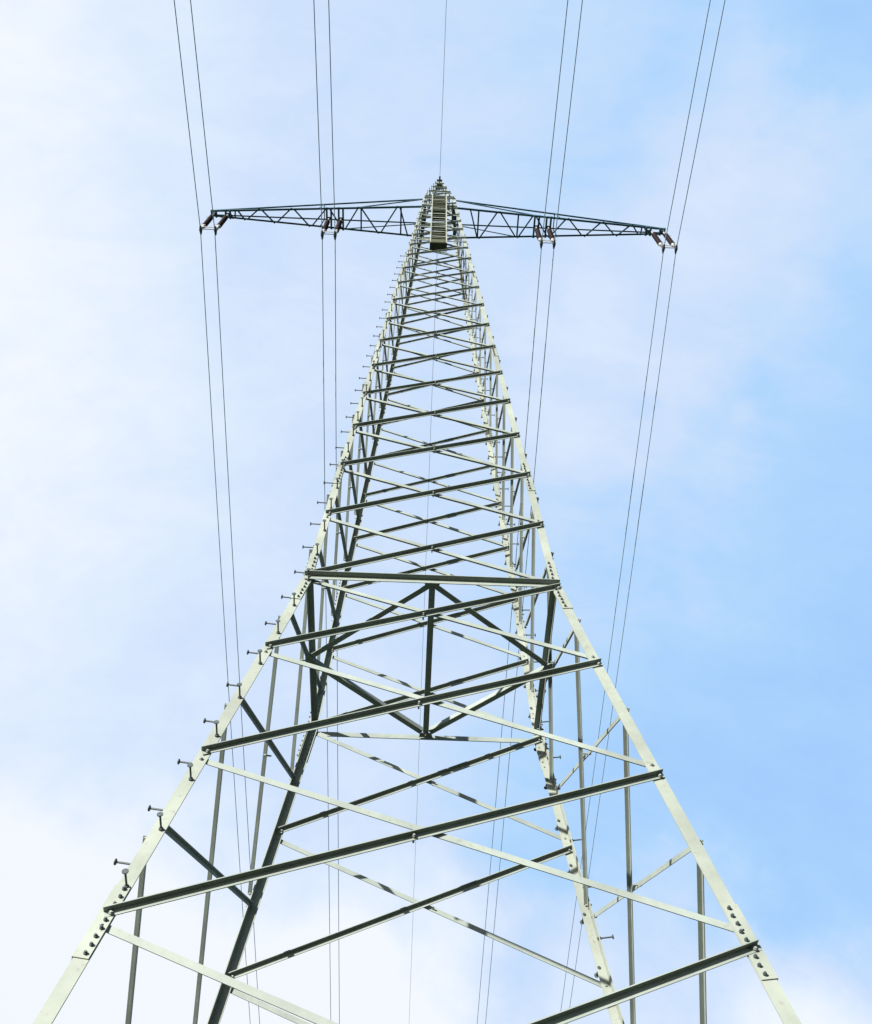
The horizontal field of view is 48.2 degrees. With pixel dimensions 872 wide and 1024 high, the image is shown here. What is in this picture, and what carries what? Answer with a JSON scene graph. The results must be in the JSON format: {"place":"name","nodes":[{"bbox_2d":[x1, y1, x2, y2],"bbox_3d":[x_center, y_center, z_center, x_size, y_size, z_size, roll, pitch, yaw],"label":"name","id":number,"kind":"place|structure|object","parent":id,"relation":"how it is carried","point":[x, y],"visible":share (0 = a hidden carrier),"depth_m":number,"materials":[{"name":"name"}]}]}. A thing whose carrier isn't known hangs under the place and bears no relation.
{"place":"outdoors","nodes":[
{"label":"outdoors","id":0,"kind":"place"},
{"bbox_2d":[0,0,871,1023],"label":"sky","id":1,"kind":"structure","parent":0,"point":[745,668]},
{"bbox_3d":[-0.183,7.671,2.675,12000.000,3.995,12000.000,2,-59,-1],"label":"ground","id":2,"kind":"structure","parent":0,"visible":0},
{"bbox_2d":[33,176,800,1023],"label":"lattice pylon","id":3,"kind":"object","parent":2,"relation":"on","point":[437,206],"visible":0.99,"depth_m":11.62,"materials":[{"name":"grey metal"}]},
{"bbox_2d":[199,213,228,234],"bbox_3d":[-6.981,-9.078,30.517,0.694,2.037,0.284,2,-59,-1],"label":"insulator set","id":4,"kind":"object","parent":3,"relation":"hanging from","point":[209,219],"visible":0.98,"depth_m":30.18,"materials":[{"name":"ceramic"}]},
{"bbox_2d":[174,0,249,1017],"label":"power line","id":5,"kind":"object","parent":4,"relation":"hanging from","point":[212,423],"visible":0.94,"depth_m":31.91,"materials":[{"name":"metal"}]},
{"bbox_2d":[190,0,259,1023],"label":"power line","id":6,"kind":"object","parent":4,"relation":"hanging from","point":[225,432],"visible":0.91,"depth_m":32.03,"materials":[{"name":"metal"}]},
{"bbox_2d":[319,218,341,239],"bbox_3d":[-3.313,-8.943,30.562,0.635,2.037,0.284,2,-59,-1],"label":"insulator set","id":7,"kind":"object","parent":3,"relation":"hanging from","point":[336,228],"visible":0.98,"depth_m":30.22,"materials":[{"name":"ceramic"}]},
{"bbox_2d":[313,0,330,1019],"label":"power line","id":8,"kind":"object","parent":7,"relation":"hanging from","point":[324,428],"visible":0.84,"depth_m":31.34,"materials":[{"name":"metal"}]},
{"bbox_2d":[328,0,339,1023],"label":"power line","id":9,"kind":"object","parent":7,"relation":"hanging from","point":[335,413],"visible":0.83,"depth_m":30.99,"materials":[{"name":"metal"}]},
{"bbox_2d":[409,0,446,1014],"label":"earth wire","id":10,"kind":"object","parent":3,"relation":"attached to","point":[428,484],"visible":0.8,"depth_m":41.52,"materials":[{"name":"metal"}]},
{"bbox_2d":[535,226,555,248],"bbox_3d":[3.472,-8.694,30.645,0.635,2.037,0.284,2,-59,-1],"label":"insulator set","id":11,"kind":"object","parent":3,"relation":"hanging from","point":[539,236],"visible":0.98,"depth_m":30.30,"materials":[{"name":"ceramic"}]},
{"bbox_2d":[477,0,567,1021],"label":"power line","id":12,"kind":"object","parent":11,"relation":"hanging from","point":[526,434],"visible":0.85,"depth_m":31.36,"materials":[{"name":"metal"}]},
{"bbox_2d":[485,0,582,1023],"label":"power line","id":13,"kind":"object","parent":11,"relation":"hanging from","point":[537,436],"visible":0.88,"depth_m":31.54,"materials":[{"name":"metal"}]},
{"bbox_2d":[651,231,677,253],"bbox_3d":[7.218,-8.556,30.691,0.632,2.037,0.284,2,-59,-1],"label":"insulator set","id":14,"kind":"object","parent":3,"relation":"hanging from","point":[658,241],"visible":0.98,"depth_m":30.38,"materials":[{"name":"ceramic"}]},
{"bbox_2d":[560,0,710,1010],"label":"power line","id":15,"kind":"object","parent":14,"relation":"hanging from","point":[639,430],"visible":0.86,"depth_m":31.95,"materials":[{"name":"metal"}]},
{"bbox_2d":[567,0,724,1023],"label":"power line","id":16,"kind":"object","parent":14,"relation":"hanging from","point":[650,436],"visible":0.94,"depth_m":32.05,"materials":[{"name":"metal"}]}
]}

